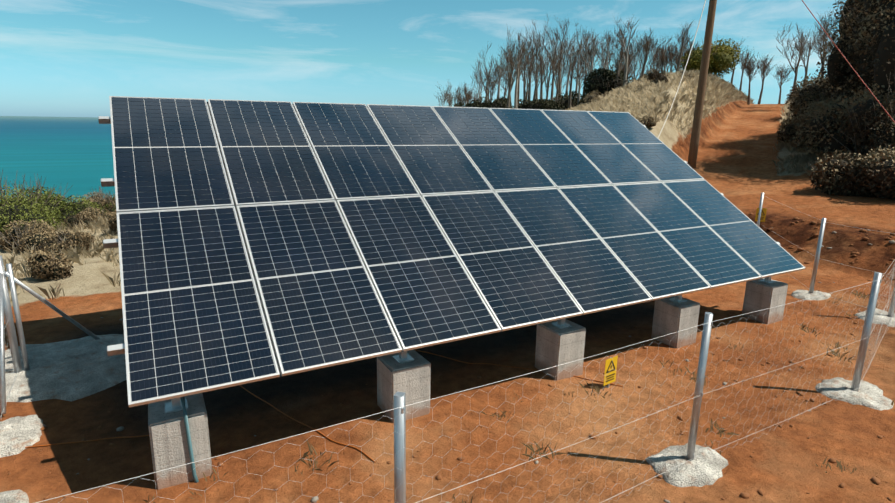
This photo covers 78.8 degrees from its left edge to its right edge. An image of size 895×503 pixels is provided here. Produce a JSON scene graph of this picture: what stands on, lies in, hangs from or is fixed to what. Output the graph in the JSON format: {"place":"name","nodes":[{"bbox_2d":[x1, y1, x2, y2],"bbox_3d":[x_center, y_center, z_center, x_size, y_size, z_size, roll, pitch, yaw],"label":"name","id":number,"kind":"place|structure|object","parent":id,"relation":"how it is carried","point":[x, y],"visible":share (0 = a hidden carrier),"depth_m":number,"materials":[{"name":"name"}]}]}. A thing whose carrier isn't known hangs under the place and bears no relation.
{"place":"outdoors","nodes":[
{"label":"outdoors","id":0,"kind":"place"},
{"bbox_2d":[0,116,114,201],"bbox_3d":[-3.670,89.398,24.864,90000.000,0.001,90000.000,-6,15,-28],"label":"sea water","id":1,"kind":"structure","parent":0,"point":[75,152],"depth_m":1344.69,"materials":[{"name":"teal liquid"}]},
{"bbox_2d":[25,350,622,482],"bbox_3d":[0.297,0.538,6.714,9.291,1.504,3.366,-6,15,-28],"label":"electrical cable","id":2,"kind":"object","parent":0,"point":[190,449],"visible":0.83,"depth_m":4.73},
{"bbox_2d":[0,0,846,116],"label":"sky","id":3,"kind":"structure","parent":0,"point":[59,58],"materials":[{"name":"blue"}]},
{"bbox_2d":[0,81,894,502],"bbox_3d":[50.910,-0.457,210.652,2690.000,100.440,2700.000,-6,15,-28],"label":"dirt ground","id":4,"kind":"structure","parent":0,"point":[738,155],"depth_m":5.40,"materials":[{"name":"orange soil"}]},
{"bbox_2d":[0,170,117,280],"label":"bushes","id":5,"kind":"object","parent":4,"relation":"on","point":[50,234],"depth_m":14.17,"materials":[{"name":"green plant"}]},
{"bbox_2d":[0,193,894,502],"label":"fence","id":6,"kind":"object","parent":4,"relation":"on","point":[74,369],"visible":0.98,"depth_m":5.56,"materials":[{"name":"metal"}]},
{"bbox_2d":[603,356,617,387],"bbox_3d":[1.752,1.337,5.898,0.200,0.410,0.027,-9,16,-35],"label":"warning sign","id":7,"kind":"object","parent":6,"relation":"attached to","point":[611,365],"visible":0.88,"depth_m":5.88,"materials":[{"name":"yellow plastic"}]},
{"bbox_2d":[755,208,766,221],"bbox_3d":[6.978,-0.817,12.139,0.200,0.300,0.006,6,14,19],"label":"warning sign","id":8,"kind":"object","parent":6,"relation":"attached to","point":[763,215],"visible":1,"depth_m":12.14,"materials":[{"name":"yellow plastic"}]},
{"bbox_2d":[1,213,894,502],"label":"ground clods","id":9,"kind":"object","parent":4,"relation":"on","point":[743,495],"visible":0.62,"depth_m":5.31,"materials":[{"name":"brown soil"}]},
{"bbox_2d":[148,276,787,489],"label":"concrete blocks","id":10,"kind":"structure","parent":4,"relation":"on","point":[558,342],"depth_m":5.22,"materials":[{"name":"grey concrete"}]},
{"bbox_2d":[98,96,804,406],"bbox_3d":[0.579,-0.722,7.179,8.716,0.192,4.220,-6,47,-28],"label":"solar array","id":11,"kind":"object","parent":10,"relation":"on","point":[255,241],"visible":1,"depth_m":6.11,"materials":[{"name":"blue"}]},
{"bbox_2d":[454,66,646,109],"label":"bushes","id":12,"kind":"object","parent":4,"relation":"on","point":[603,73],"depth_m":35.22,"materials":[{"name":"green plant"}]},
{"bbox_2d":[434,7,838,108],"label":"bare trees","id":13,"kind":"object","parent":4,"relation":"on","point":[660,62],"visible":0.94,"depth_m":38.91,"materials":[{"name":"brown plant"}]},
{"bbox_2d":[679,37,740,77],"bbox_3d":[16.688,-12.099,34.651,4.056,3.266,3.452,-6,15,-28],"label":"yellow green tree","id":14,"kind":"object","parent":4,"relation":"on","point":[695,53],"depth_m":33.92,"materials":[{"name":"plant"}]},
{"bbox_2d":[583,0,894,199],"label":"hill scrub","id":15,"kind":"object","parent":4,"relation":"on","point":[874,157],"depth_m":17.61,"materials":[{"name":"green plant"}]},
{"bbox_2d":[658,0,894,168],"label":"utility pole","id":16,"kind":"object","parent":4,"relation":"on","point":[696,125],"visible":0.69,"depth_m":18.93,"materials":[{"name":"brown wood"}]},
{"bbox_2d":[0,68,894,502],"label":"dry grass","id":17,"kind":"structure","parent":0,"point":[640,98],"depth_m":20.98,"materials":[{"name":"beige plant"}]}
]}

